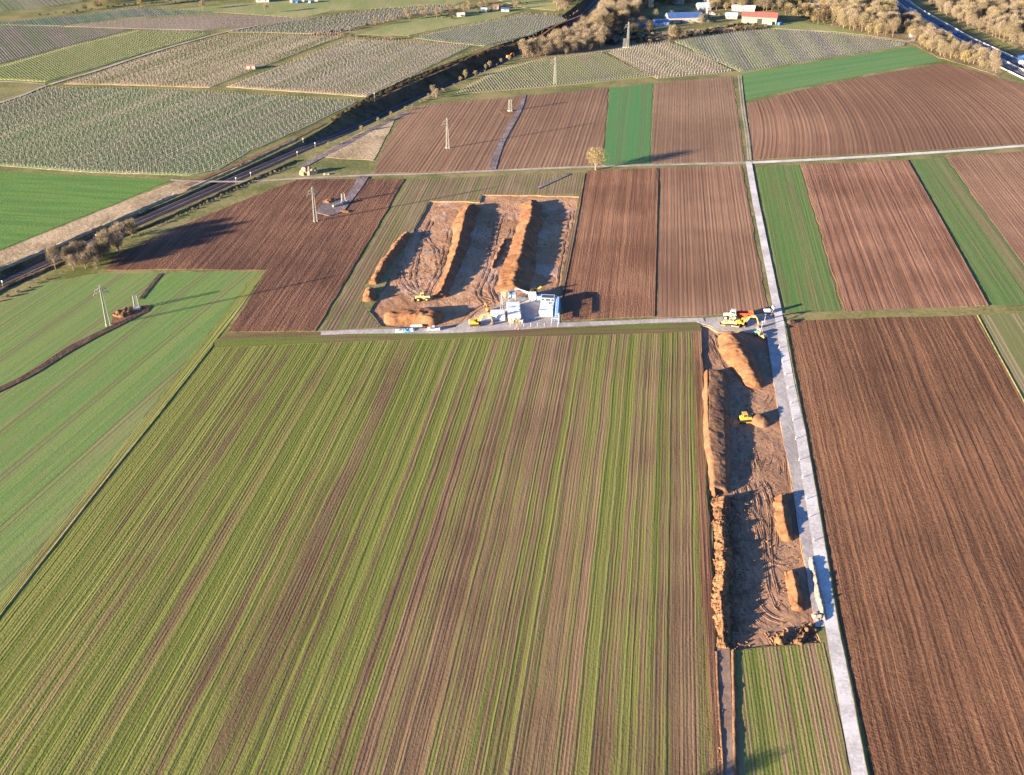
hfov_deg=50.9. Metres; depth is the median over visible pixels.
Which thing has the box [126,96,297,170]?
vine row
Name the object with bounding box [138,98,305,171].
vine row
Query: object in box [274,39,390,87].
vine row
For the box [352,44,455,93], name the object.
vine row
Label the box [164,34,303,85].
vine row
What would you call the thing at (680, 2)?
house
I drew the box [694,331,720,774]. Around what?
ploughed strip
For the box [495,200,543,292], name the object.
earth mound
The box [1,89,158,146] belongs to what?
vine row
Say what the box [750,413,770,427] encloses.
earth mound
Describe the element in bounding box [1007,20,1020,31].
bare tree
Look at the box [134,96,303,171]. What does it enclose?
vine row
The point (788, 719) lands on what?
striped crop field
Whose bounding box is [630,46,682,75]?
vine row
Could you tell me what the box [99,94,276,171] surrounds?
vine row
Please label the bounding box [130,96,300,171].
vine row
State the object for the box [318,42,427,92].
vine row
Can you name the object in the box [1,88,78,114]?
vine row
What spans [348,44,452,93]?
vine row
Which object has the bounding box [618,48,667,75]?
vine row
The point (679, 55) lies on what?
vine row
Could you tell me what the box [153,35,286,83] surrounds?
vine row
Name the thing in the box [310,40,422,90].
vine row
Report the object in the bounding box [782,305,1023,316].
grass track
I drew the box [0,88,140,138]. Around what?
vine row
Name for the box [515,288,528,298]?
conveyor
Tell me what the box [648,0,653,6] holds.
silo
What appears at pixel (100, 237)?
bare tree
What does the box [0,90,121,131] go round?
vine row
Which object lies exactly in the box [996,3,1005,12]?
bare tree
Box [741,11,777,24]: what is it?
farm hall
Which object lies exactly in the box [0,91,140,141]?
vine row
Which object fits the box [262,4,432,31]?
vine row
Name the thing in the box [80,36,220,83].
vine row
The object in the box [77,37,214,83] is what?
vine row
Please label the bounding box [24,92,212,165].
vine row
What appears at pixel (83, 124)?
vine row
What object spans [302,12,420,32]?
vine row
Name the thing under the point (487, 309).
mini excavator
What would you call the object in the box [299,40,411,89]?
vine row
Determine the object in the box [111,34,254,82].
vine row
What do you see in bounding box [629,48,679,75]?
vine row
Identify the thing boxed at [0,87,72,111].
vine row
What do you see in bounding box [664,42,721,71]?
vine row
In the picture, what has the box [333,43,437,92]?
vine row
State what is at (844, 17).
bare tree
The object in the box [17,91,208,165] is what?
vine row
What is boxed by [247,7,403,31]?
vine row
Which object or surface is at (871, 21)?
bare tree
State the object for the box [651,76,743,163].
harrowed field
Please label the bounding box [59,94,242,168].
vine row
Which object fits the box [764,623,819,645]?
soil clods
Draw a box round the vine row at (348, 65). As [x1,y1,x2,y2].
[292,39,406,90]
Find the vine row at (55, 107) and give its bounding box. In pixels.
[0,88,111,126]
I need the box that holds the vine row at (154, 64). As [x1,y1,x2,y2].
[100,35,240,82]
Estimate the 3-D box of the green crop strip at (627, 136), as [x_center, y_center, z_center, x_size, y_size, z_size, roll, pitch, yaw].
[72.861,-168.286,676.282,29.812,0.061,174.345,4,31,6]
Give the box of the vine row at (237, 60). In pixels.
[170,33,308,84]
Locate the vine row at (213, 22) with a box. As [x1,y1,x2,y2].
[113,17,312,26]
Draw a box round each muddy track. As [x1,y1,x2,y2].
[345,176,367,204]
[488,95,525,168]
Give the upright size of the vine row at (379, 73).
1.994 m
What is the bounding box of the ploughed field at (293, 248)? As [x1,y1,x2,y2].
[104,179,403,331]
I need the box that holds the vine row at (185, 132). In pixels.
[95,94,273,171]
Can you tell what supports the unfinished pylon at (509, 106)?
on the dug soil patch at (505, 112)
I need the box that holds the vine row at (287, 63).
[231,39,347,85]
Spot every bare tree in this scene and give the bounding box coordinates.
[44,244,59,268]
[59,245,72,262]
[64,255,77,269]
[65,244,78,257]
[68,240,80,251]
[76,251,91,268]
[77,240,87,253]
[83,241,98,256]
[90,255,100,268]
[93,232,109,249]
[94,239,112,259]
[100,228,112,247]
[109,228,124,248]
[109,233,123,253]
[112,222,126,244]
[121,218,138,236]
[517,39,527,51]
[527,38,534,49]
[553,39,564,51]
[554,0,563,10]
[575,32,584,38]
[581,32,591,45]
[590,14,601,23]
[593,31,603,47]
[596,0,607,9]
[597,4,610,12]
[599,10,606,18]
[608,1,616,16]
[616,3,626,20]
[618,9,630,25]
[628,2,639,20]
[668,24,677,35]
[676,26,684,37]
[736,0,746,5]
[830,2,840,9]
[835,13,845,23]
[838,14,848,23]
[840,8,847,17]
[846,7,857,27]
[849,0,860,4]
[849,12,859,29]
[858,14,868,27]
[866,16,875,31]
[867,9,875,16]
[870,0,879,6]
[873,18,884,28]
[874,5,882,14]
[879,12,887,24]
[887,0,897,7]
[889,16,900,35]
[893,11,901,18]
[933,34,944,48]
[935,44,946,55]
[951,3,962,16]
[961,51,970,61]
[964,4,973,17]
[971,43,981,51]
[978,5,988,16]
[982,47,990,59]
[985,6,996,15]
[986,0,995,5]
[989,48,999,58]
[990,9,1001,17]
[991,17,1000,26]
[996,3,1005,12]
[997,15,1006,21]
[997,20,1007,37]
[1000,24,1009,36]
[1002,13,1011,23]
[1005,23,1016,40]
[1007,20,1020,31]
[1009,0,1018,4]
[1009,25,1020,40]
[1010,11,1020,20]
[1012,20,1022,29]
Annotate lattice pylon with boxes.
[93,285,110,326]
[307,187,317,221]
[442,118,451,148]
[551,57,557,83]
[626,22,631,47]
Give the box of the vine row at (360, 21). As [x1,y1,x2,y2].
[292,7,447,32]
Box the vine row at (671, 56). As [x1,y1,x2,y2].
[647,43,701,71]
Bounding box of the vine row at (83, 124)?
[2,89,174,153]
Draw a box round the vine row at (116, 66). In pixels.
[70,50,166,81]
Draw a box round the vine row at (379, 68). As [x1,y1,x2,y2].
[333,42,436,89]
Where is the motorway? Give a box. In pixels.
[895,0,1023,76]
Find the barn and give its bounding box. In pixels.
[665,11,702,22]
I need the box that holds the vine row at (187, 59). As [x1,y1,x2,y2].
[118,33,263,83]
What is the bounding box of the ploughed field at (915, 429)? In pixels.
[789,315,1023,774]
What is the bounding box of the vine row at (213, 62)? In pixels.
[154,34,292,83]
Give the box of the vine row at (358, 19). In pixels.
[283,6,442,31]
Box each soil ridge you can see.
[715,651,724,774]
[731,649,737,774]
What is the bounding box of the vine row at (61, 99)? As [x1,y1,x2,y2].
[0,88,96,120]
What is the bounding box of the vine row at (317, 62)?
[257,38,374,87]
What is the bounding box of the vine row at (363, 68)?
[312,42,422,90]
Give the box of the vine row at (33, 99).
[0,88,67,110]
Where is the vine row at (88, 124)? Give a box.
[1,90,180,156]
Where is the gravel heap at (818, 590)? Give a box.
[809,556,826,620]
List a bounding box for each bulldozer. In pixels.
[719,319,726,325]
[726,316,739,327]
[738,411,752,423]
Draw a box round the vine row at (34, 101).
[4,88,69,111]
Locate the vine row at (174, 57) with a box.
[103,34,246,82]
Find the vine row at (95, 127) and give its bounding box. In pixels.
[2,91,191,162]
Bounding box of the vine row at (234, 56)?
[157,33,295,83]
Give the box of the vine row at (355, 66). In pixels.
[307,39,414,88]
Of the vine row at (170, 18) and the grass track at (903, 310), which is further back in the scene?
the vine row at (170, 18)
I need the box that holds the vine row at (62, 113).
[1,88,134,134]
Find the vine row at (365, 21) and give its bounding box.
[301,8,451,31]
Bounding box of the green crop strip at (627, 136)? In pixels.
[604,84,652,164]
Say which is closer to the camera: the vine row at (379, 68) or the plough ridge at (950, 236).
the plough ridge at (950, 236)
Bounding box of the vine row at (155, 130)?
[62,94,245,167]
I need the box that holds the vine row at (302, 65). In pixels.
[249,38,366,86]
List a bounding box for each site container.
[491,309,504,319]
[507,301,520,320]
[539,294,554,316]
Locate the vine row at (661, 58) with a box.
[642,47,689,73]
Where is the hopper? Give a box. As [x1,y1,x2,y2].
[529,291,540,300]
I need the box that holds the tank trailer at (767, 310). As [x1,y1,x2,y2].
[763,308,772,313]
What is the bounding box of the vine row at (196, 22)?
[105,16,305,26]
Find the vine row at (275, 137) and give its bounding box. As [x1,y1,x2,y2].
[204,99,353,171]
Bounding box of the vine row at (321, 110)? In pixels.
[187,101,340,172]
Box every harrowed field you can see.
[375,88,607,172]
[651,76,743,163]
[747,64,1023,159]
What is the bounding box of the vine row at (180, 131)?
[91,95,267,169]
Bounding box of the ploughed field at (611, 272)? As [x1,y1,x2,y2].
[563,168,657,320]
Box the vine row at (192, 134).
[107,95,282,170]
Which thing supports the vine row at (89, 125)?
on the vineyard ground at (178, 129)
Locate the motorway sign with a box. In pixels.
[1017,55,1023,62]
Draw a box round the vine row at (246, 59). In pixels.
[181,35,312,83]
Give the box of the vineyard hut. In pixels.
[246,64,255,68]
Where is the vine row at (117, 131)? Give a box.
[31,92,216,166]
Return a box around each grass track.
[737,75,751,159]
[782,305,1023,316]
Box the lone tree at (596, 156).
[584,145,607,169]
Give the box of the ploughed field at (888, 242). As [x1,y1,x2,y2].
[801,160,987,310]
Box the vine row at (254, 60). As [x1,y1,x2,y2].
[190,34,324,85]
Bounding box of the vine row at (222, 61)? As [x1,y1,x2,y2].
[163,34,297,82]
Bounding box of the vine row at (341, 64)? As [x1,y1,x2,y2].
[283,39,398,89]
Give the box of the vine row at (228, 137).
[150,98,313,172]
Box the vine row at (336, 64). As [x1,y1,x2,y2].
[280,40,395,88]
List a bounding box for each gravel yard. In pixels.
[456,295,560,326]
[699,313,776,334]
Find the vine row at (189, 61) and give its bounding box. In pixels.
[127,35,266,84]
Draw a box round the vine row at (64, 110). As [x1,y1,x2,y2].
[1,89,128,132]
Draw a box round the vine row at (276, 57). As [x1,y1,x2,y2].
[201,35,333,85]
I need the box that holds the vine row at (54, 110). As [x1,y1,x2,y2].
[4,90,112,127]
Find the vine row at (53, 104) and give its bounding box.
[0,87,102,122]
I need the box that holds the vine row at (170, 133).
[84,95,263,170]
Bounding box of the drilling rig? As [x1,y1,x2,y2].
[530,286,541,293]
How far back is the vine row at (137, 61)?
802.15 m
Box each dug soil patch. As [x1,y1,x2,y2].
[111,305,151,327]
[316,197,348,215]
[499,109,515,115]
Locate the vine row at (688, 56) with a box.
[660,41,710,67]
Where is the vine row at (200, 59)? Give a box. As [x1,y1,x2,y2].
[130,33,274,83]
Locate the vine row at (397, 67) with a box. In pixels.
[343,43,448,93]
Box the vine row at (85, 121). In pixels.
[0,89,171,152]
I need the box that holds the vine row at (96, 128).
[3,91,196,163]
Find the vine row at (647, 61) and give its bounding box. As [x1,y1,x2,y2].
[623,47,673,76]
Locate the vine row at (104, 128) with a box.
[10,90,202,164]
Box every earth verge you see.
[184,123,325,185]
[297,111,409,167]
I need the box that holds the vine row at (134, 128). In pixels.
[38,91,226,166]
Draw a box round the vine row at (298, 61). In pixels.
[237,40,351,86]
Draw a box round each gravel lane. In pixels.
[0,25,257,102]
[0,81,44,84]
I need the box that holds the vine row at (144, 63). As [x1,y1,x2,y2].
[86,34,228,82]
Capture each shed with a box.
[456,12,464,16]
[492,4,498,8]
[501,7,509,11]
[652,19,669,25]
[725,12,737,18]
[732,5,755,11]
[801,3,821,8]
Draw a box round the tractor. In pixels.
[723,309,736,319]
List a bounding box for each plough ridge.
[560,173,585,302]
[654,168,658,315]
[907,160,988,304]
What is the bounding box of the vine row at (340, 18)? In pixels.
[257,5,426,31]
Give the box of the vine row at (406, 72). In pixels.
[362,45,462,93]
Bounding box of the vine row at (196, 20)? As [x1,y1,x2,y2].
[99,16,291,25]
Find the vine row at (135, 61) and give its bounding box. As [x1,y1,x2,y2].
[80,46,182,79]
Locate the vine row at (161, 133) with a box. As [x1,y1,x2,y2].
[73,94,255,169]
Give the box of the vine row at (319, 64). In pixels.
[268,40,377,85]
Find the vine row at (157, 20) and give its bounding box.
[70,15,270,25]
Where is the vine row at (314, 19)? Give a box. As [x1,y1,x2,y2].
[239,8,390,30]
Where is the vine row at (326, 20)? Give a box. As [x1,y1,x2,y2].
[255,6,414,30]
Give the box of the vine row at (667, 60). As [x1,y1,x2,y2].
[641,45,694,74]
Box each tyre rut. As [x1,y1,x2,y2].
[139,273,159,298]
[140,273,161,298]
[397,254,415,294]
[400,253,414,291]
[409,220,430,289]
[414,221,433,291]
[415,228,437,272]
[418,228,441,272]
[419,228,449,301]
[424,232,451,301]
[434,199,549,208]
[436,201,553,209]
[460,298,493,303]
[461,300,490,321]
[464,296,496,301]
[464,301,493,321]
[473,217,499,303]
[478,213,505,301]
[487,228,509,301]
[492,228,513,301]
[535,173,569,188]
[555,211,570,287]
[560,211,574,283]
[703,335,715,364]
[708,335,740,381]
[713,334,735,375]
[730,512,759,628]
[734,487,800,623]
[734,501,771,627]
[737,394,758,545]
[739,455,782,615]
[740,488,798,618]
[741,394,768,411]
[742,627,781,634]
[743,395,765,546]
[744,456,784,609]
[746,631,782,639]
[747,395,773,413]
[748,440,771,552]
[752,447,787,485]
[753,442,778,554]
[760,547,798,566]
[762,455,780,483]
[766,546,793,561]
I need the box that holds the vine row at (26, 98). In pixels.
[0,89,53,107]
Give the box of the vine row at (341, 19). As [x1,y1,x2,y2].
[267,5,435,31]
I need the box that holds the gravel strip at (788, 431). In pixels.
[767,332,824,625]
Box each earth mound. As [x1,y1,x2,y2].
[112,307,134,317]
[323,198,336,202]
[362,287,375,301]
[369,231,410,284]
[384,307,444,325]
[433,203,480,297]
[490,238,506,268]
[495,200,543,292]
[702,369,731,493]
[710,496,733,648]
[717,331,763,388]
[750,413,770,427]
[773,494,793,541]
[774,631,787,644]
[784,569,804,610]
[786,319,797,323]
[793,623,817,644]
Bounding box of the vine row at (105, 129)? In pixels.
[15,90,205,164]
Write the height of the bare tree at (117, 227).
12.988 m
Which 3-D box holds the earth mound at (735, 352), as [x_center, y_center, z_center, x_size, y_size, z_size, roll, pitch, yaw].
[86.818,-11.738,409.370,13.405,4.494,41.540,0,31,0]
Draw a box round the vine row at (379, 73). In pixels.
[339,45,439,91]
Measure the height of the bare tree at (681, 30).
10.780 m
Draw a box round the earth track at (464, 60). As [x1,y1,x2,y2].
[372,15,581,100]
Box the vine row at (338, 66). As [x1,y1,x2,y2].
[286,40,400,89]
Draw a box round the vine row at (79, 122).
[2,89,168,150]
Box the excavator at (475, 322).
[468,313,492,326]
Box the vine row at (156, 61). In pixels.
[92,38,227,82]
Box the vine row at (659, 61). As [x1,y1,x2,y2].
[634,46,682,73]
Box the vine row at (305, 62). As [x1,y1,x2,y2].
[248,39,362,85]
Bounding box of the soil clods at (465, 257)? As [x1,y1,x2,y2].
[390,197,568,301]
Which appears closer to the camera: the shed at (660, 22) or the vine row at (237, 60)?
the vine row at (237, 60)
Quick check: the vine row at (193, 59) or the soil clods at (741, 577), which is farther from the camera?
the vine row at (193, 59)
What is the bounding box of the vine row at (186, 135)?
[103,95,279,170]
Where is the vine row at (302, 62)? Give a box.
[245,39,359,85]
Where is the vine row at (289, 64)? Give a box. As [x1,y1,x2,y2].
[234,40,348,86]
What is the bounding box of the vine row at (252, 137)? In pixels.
[174,98,334,172]
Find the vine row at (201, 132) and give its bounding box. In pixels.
[114,95,288,169]
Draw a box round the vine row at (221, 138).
[146,98,312,172]
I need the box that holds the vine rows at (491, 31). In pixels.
[0,0,904,169]
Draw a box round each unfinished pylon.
[132,295,139,309]
[508,99,511,111]
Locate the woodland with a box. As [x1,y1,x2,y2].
[81,0,1023,239]
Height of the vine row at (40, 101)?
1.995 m
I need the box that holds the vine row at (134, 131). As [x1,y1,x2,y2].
[45,93,232,167]
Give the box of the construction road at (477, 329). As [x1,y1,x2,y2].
[321,318,703,334]
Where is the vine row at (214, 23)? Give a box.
[130,19,298,26]
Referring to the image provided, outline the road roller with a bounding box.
[754,328,767,338]
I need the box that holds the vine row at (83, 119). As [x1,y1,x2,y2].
[1,90,164,150]
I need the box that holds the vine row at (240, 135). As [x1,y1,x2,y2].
[162,100,319,169]
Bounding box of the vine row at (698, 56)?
[668,40,727,71]
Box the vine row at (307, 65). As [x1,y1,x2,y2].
[254,41,366,87]
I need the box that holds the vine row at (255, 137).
[179,100,333,173]
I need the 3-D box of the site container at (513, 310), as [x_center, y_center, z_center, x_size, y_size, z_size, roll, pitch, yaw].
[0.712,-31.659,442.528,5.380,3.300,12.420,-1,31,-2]
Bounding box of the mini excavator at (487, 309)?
[484,303,490,311]
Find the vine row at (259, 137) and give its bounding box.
[182,99,338,173]
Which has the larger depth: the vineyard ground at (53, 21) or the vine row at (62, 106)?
the vineyard ground at (53, 21)
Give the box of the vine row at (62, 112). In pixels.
[1,88,131,133]
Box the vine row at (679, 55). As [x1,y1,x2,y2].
[655,42,712,72]
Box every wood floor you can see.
[515,25,770,61]
[589,10,648,31]
[706,0,793,11]
[812,1,1001,74]
[930,0,1023,48]
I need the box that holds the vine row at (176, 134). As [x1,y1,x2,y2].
[91,94,270,170]
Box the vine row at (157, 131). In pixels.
[66,95,246,167]
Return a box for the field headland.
[214,323,701,347]
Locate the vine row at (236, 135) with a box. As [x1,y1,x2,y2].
[154,99,316,172]
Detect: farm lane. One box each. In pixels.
[60,85,362,99]
[171,162,745,181]
[738,75,748,159]
[740,75,750,159]
[750,145,1023,163]
[779,29,915,41]
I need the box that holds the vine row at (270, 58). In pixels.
[198,34,332,86]
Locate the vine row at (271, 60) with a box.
[204,35,337,85]
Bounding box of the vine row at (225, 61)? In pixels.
[161,34,300,85]
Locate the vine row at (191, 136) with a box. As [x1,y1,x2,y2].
[110,95,285,170]
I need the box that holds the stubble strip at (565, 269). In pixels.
[558,180,583,294]
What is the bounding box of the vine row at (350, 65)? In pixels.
[298,42,404,88]
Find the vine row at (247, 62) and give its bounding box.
[193,35,320,82]
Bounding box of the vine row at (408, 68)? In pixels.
[358,45,459,93]
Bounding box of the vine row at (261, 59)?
[196,35,326,84]
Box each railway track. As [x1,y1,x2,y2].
[0,0,594,282]
[0,2,597,286]
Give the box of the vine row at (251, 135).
[170,98,331,173]
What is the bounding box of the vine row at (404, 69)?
[354,44,458,93]
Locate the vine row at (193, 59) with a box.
[131,34,266,81]
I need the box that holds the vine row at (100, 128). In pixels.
[6,91,199,162]
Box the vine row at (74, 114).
[0,90,146,142]
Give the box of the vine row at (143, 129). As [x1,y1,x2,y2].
[48,93,234,167]
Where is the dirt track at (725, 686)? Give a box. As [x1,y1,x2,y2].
[717,648,733,774]
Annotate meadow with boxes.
[0,172,169,248]
[166,0,466,17]
[358,7,527,34]
[500,0,578,10]
[748,22,869,35]
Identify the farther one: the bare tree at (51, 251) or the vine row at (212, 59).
the vine row at (212, 59)
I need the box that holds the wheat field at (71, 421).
[0,272,255,598]
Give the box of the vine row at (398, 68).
[351,42,451,90]
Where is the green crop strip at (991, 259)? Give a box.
[909,157,1023,305]
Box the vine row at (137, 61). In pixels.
[77,41,199,81]
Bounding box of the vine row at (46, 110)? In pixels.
[0,88,108,125]
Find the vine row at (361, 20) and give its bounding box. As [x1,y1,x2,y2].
[288,7,445,32]
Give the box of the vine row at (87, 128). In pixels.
[1,92,185,161]
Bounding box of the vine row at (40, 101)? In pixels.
[0,87,79,114]
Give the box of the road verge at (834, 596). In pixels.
[784,322,869,774]
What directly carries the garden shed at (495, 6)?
on the meadow at (420, 25)
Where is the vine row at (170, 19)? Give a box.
[80,16,252,23]
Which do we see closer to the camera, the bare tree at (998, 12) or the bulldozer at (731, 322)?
the bulldozer at (731, 322)
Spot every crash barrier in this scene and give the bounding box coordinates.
[896,1,1023,70]
[900,13,1023,78]
[908,0,1016,58]
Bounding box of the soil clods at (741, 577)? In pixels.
[710,495,752,650]
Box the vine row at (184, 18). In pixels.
[94,15,258,22]
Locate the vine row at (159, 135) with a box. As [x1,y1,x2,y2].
[78,95,257,168]
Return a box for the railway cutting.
[0,0,603,287]
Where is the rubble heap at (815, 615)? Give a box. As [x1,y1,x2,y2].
[811,611,822,620]
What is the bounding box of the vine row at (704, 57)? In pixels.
[676,43,730,70]
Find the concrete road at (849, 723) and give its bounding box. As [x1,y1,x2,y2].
[746,161,866,774]
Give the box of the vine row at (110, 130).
[20,92,209,163]
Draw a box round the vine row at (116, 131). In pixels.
[27,91,216,164]
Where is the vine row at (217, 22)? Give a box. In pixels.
[132,18,307,26]
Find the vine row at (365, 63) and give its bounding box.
[305,41,415,89]
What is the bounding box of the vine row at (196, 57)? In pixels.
[121,32,266,83]
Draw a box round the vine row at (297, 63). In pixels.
[240,38,358,85]
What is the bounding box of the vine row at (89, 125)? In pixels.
[0,92,180,158]
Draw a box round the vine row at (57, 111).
[2,88,121,129]
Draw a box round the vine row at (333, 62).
[275,40,386,86]
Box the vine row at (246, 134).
[162,99,325,173]
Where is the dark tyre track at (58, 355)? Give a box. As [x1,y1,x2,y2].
[0,306,150,390]
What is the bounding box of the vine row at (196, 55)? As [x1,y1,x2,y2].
[114,32,260,82]
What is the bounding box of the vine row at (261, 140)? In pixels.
[190,101,344,173]
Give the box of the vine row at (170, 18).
[102,14,250,21]
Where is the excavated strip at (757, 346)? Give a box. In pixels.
[701,325,820,648]
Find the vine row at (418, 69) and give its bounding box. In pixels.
[368,44,468,94]
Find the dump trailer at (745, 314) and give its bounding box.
[736,311,753,318]
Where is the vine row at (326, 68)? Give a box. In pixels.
[277,41,389,88]
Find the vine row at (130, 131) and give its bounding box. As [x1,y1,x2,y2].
[41,92,229,165]
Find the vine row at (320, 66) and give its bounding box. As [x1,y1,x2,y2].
[270,42,379,87]
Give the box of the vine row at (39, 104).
[0,87,89,117]
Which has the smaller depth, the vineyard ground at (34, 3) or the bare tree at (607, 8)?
the bare tree at (607, 8)
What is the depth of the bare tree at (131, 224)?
510.50 m
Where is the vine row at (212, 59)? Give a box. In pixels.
[147,34,283,82]
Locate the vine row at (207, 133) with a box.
[122,96,294,171]
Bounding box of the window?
[541,295,553,300]
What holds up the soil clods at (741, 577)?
on the excavated strip at (757, 346)
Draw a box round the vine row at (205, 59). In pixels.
[136,32,279,83]
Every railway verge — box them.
[0,193,175,270]
[0,255,81,292]
[124,159,296,236]
[186,138,297,190]
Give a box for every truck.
[427,325,439,330]
[1018,59,1023,66]
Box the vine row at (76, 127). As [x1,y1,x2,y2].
[0,91,175,156]
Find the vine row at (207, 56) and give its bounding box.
[133,33,276,82]
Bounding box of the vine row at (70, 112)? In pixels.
[3,87,137,135]
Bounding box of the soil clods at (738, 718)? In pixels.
[731,653,739,774]
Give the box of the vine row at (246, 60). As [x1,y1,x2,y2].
[181,33,316,84]
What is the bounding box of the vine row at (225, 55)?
[147,33,287,83]
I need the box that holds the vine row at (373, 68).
[321,43,428,92]
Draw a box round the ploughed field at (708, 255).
[657,166,767,317]
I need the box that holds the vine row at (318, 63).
[260,39,376,88]
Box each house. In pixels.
[673,0,683,3]
[696,2,710,10]
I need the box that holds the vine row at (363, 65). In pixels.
[307,41,418,90]
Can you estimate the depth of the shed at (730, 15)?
929.49 m
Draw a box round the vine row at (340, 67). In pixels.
[289,40,403,89]
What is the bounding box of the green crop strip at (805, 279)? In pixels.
[756,165,840,312]
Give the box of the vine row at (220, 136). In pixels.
[142,100,304,171]
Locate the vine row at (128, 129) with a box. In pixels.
[34,93,220,165]
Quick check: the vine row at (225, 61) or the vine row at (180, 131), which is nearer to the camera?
the vine row at (180, 131)
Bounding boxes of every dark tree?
[602,16,614,25]
[608,15,617,25]
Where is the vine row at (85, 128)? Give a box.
[2,91,184,159]
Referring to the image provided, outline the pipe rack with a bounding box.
[553,297,559,322]
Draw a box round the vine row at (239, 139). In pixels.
[166,98,328,173]
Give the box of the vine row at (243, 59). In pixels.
[173,35,307,84]
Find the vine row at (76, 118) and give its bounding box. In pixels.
[3,90,153,143]
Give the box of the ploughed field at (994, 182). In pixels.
[946,151,1023,265]
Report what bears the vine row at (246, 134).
on the vineyard ground at (178, 129)
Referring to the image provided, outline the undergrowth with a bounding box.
[38,0,1016,236]
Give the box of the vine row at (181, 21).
[84,16,284,25]
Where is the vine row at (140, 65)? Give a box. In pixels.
[89,36,229,82]
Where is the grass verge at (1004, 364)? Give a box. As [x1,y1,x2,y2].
[977,315,1023,401]
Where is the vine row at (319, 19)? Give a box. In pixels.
[246,6,399,30]
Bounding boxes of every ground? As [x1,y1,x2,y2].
[0,0,82,11]
[0,0,1023,774]
[0,8,215,25]
[0,26,127,62]
[0,31,208,81]
[0,88,356,174]
[65,34,344,87]
[66,14,309,29]
[226,39,469,96]
[227,5,449,34]
[369,195,577,327]
[414,14,566,45]
[455,53,651,93]
[608,42,731,78]
[674,29,905,71]
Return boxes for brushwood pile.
[299,166,317,175]
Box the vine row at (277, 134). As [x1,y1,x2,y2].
[199,100,350,171]
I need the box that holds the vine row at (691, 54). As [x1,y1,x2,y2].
[665,42,724,71]
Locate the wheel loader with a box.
[411,292,429,301]
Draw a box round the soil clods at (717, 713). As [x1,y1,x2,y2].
[714,651,725,773]
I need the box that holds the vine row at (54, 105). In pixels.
[1,87,106,123]
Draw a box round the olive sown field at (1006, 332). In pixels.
[979,312,1023,397]
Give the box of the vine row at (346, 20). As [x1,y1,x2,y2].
[271,5,439,31]
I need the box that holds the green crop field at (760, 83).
[742,47,941,100]
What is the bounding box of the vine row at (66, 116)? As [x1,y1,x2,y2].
[1,89,142,139]
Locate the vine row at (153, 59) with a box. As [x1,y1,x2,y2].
[83,36,223,82]
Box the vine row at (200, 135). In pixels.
[118,96,291,169]
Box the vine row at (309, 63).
[251,41,363,86]
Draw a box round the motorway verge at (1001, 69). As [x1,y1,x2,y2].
[900,0,1023,81]
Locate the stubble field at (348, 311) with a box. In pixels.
[321,172,582,330]
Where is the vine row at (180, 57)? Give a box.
[105,34,249,83]
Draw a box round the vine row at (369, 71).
[324,42,433,92]
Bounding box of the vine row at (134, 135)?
[52,94,235,167]
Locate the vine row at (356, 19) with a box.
[276,4,442,31]
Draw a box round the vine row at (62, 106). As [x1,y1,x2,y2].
[2,88,114,127]
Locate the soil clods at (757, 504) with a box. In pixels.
[712,380,802,606]
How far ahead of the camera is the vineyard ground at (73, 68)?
818.41 m
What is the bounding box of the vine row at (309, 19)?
[236,8,376,30]
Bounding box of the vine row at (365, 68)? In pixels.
[315,41,426,91]
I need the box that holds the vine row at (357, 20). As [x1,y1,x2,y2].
[285,7,444,31]
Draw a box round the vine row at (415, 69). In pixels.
[363,45,464,94]
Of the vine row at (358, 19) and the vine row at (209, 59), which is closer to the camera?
the vine row at (209, 59)
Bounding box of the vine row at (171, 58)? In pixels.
[97,35,239,82]
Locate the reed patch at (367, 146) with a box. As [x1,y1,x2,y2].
[325,120,394,160]
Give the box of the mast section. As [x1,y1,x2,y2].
[332,200,347,206]
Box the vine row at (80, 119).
[2,90,162,147]
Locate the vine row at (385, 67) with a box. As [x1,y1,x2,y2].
[332,42,437,91]
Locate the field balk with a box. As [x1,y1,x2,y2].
[0,345,213,616]
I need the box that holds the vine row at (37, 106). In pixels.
[1,88,87,118]
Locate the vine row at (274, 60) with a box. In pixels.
[207,35,340,85]
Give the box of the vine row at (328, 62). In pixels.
[269,39,381,86]
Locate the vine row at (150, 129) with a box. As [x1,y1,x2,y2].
[56,94,241,167]
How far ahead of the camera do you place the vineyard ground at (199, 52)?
800.09 m
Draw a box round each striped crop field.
[0,332,710,774]
[736,643,850,774]
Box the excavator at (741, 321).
[735,315,758,328]
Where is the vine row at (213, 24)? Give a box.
[141,20,286,27]
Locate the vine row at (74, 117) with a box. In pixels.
[1,89,152,143]
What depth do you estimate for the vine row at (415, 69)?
783.37 m
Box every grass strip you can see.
[0,180,214,265]
[0,270,265,612]
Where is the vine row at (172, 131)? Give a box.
[80,95,260,168]
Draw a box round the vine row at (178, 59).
[108,33,253,82]
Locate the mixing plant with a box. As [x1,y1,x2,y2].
[500,290,515,308]
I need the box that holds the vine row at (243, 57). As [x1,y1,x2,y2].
[167,34,305,84]
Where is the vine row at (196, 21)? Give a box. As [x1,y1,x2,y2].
[96,17,296,26]
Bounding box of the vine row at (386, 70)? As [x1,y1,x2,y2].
[341,42,446,92]
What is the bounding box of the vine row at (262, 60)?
[195,36,326,86]
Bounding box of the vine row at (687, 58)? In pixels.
[664,45,715,72]
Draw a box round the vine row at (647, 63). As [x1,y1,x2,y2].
[621,48,670,76]
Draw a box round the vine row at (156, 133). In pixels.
[72,94,252,167]
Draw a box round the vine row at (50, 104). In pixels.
[3,86,99,120]
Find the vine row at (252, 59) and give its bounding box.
[187,35,319,83]
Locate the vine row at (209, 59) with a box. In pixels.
[140,34,282,84]
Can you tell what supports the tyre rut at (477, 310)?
on the excavated ground at (452, 309)
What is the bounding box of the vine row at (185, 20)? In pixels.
[71,15,278,25]

